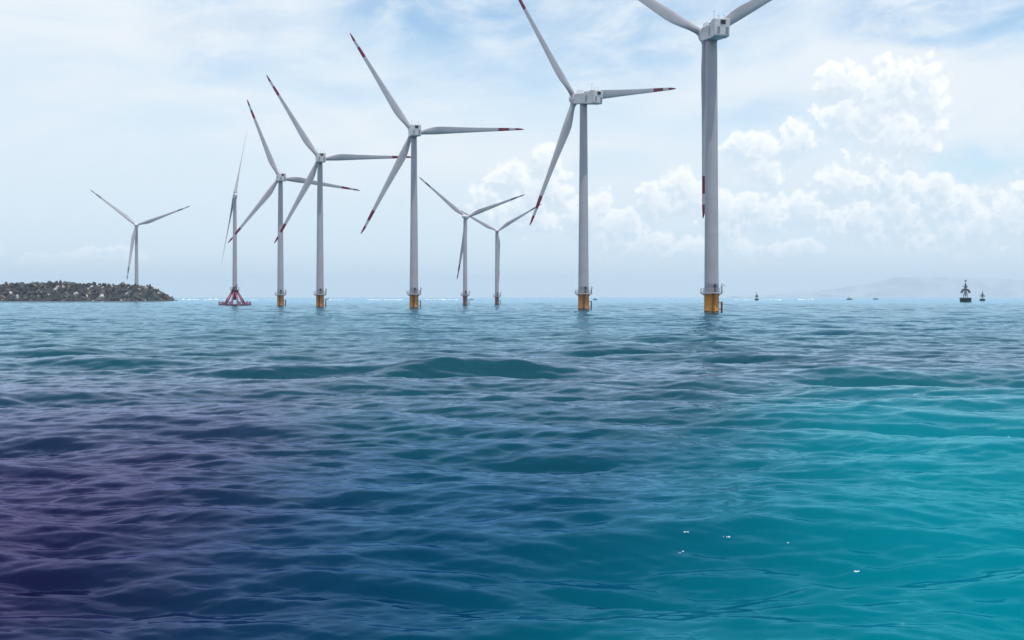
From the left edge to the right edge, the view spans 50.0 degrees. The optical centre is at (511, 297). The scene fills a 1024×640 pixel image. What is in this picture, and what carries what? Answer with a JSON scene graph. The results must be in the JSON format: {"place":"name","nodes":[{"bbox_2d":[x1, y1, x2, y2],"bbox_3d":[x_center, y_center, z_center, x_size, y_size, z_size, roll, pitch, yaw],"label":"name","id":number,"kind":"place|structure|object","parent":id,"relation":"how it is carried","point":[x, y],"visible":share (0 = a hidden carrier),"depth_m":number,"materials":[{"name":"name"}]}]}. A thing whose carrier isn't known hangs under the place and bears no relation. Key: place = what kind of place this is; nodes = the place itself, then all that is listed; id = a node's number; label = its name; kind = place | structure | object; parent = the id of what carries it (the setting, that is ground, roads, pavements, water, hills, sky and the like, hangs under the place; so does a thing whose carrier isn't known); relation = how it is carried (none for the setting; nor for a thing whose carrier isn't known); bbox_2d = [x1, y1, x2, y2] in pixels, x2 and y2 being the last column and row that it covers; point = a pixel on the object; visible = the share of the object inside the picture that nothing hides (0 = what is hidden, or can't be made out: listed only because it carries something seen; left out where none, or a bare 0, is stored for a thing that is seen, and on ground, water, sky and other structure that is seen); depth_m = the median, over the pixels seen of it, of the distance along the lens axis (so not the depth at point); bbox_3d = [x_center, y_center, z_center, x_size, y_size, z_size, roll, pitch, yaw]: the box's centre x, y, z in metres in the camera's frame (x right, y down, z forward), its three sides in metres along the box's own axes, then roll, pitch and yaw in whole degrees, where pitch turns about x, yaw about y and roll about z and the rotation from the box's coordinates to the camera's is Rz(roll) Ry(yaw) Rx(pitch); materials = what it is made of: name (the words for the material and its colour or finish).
{"place":"outdoors","nodes":[
{"label":"outdoors","id":0,"kind":"place"},
{"bbox_2d":[0,297,1023,639],"bbox_3d":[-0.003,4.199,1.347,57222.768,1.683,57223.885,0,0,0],"label":"sea","id":1,"kind":"structure","parent":0,"point":[396,469],"depth_m":28.56,"materials":[{"name":"liquid"}]},
{"bbox_2d":[0,284,177,300],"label":"breakwater","id":2,"kind":"object","parent":1,"relation":"in","point":[51,293],"visible":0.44,"depth_m":1317.34,"materials":[{"name":"grey stone"}]},
{"bbox_2d":[18,282,24,287],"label":"boulder","id":3,"kind":"object","parent":2,"relation":"on","point":[21,284],"visible":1,"depth_m":1322.94,"materials":[{"name":"grey stone"}]},
{"bbox_2d":[72,285,77,291],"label":"boulder","id":4,"kind":"object","parent":2,"relation":"on","point":[75,288],"visible":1,"depth_m":1317.69,"materials":[{"name":"grey stone"}]},
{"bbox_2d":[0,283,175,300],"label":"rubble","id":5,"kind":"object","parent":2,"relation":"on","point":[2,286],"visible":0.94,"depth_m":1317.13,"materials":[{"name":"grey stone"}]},
{"bbox_2d":[91,190,189,284],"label":"wind turbine","id":6,"kind":"object","parent":1,"relation":"in","point":[134,237],"visible":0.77,"depth_m":1444.67,"materials":[{"name":"paint"}]},
{"bbox_2d":[219,133,250,305],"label":"wind turbine","id":7,"kind":"object","parent":1,"relation":"in","point":[234,292],"visible":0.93,"depth_m":573.13,"materials":[{"name":"paint"}]},
{"bbox_2d":[228,100,359,305],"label":"wind turbine","id":8,"kind":"object","parent":1,"relation":"in","point":[279,180],"visible":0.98,"depth_m":543.26,"materials":[{"name":"white paint"}]},
{"bbox_2d":[266,75,410,306],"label":"wind turbine","id":9,"kind":"object","parent":1,"relation":"in","point":[320,159],"visible":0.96,"depth_m":476.44,"materials":[{"name":"white paint"}]},
{"bbox_2d":[350,33,523,307],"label":"wind turbine","id":10,"kind":"object","parent":1,"relation":"in","point":[415,131],"visible":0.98,"depth_m":437.49,"materials":[{"name":"white paint"}]},
{"bbox_2d":[419,177,523,304],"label":"wind turbine","id":11,"kind":"object","parent":1,"relation":"in","point":[463,251],"visible":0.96,"depth_m":608.34,"materials":[{"name":"paint"}]},
{"bbox_2d":[182,299,813,299],"bbox_3d":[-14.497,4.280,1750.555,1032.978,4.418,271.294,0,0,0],"label":"surf","id":12,"kind":"structure","parent":1,"relation":"on","point":[445,299],"depth_m":1713.53,"materials":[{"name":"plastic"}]},
{"bbox_2d":[462,204,540,303],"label":"wind turbine","id":13,"kind":"object","parent":1,"relation":"in","point":[497,255],"visible":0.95,"depth_m":661.47,"materials":[{"name":"paint"}]},
{"bbox_2d":[518,0,675,308],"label":"wind turbine","id":14,"kind":"object","parent":1,"relation":"in","point":[591,97],"visible":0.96,"depth_m":391.77,"materials":[{"name":"white paint"}]},
{"bbox_2d":[638,0,771,311],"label":"wind turbine","id":15,"kind":"object","parent":1,"relation":"in","point":[712,32],"visible":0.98,"depth_m":315.67,"materials":[{"name":"white paint"}]},
{"bbox_2d":[959,280,971,301],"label":"navigation buoy","id":16,"kind":"object","parent":1,"relation":"on","point":[965,299],"visible":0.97,"depth_m":1007.99,"materials":[{"name":"black paint"}]},
{"bbox_2d":[0,0,1023,296],"label":"sky","id":17,"kind":"structure","parent":0,"point":[860,142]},
{"bbox_2d":[732,276,1023,296],"bbox_3d":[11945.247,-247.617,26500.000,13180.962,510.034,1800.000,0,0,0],"label":"hills","id":18,"kind":"structure","parent":0,"point":[901,286],"depth_m":25992.54,"materials":[{"name":"grey plant"}]}
]}

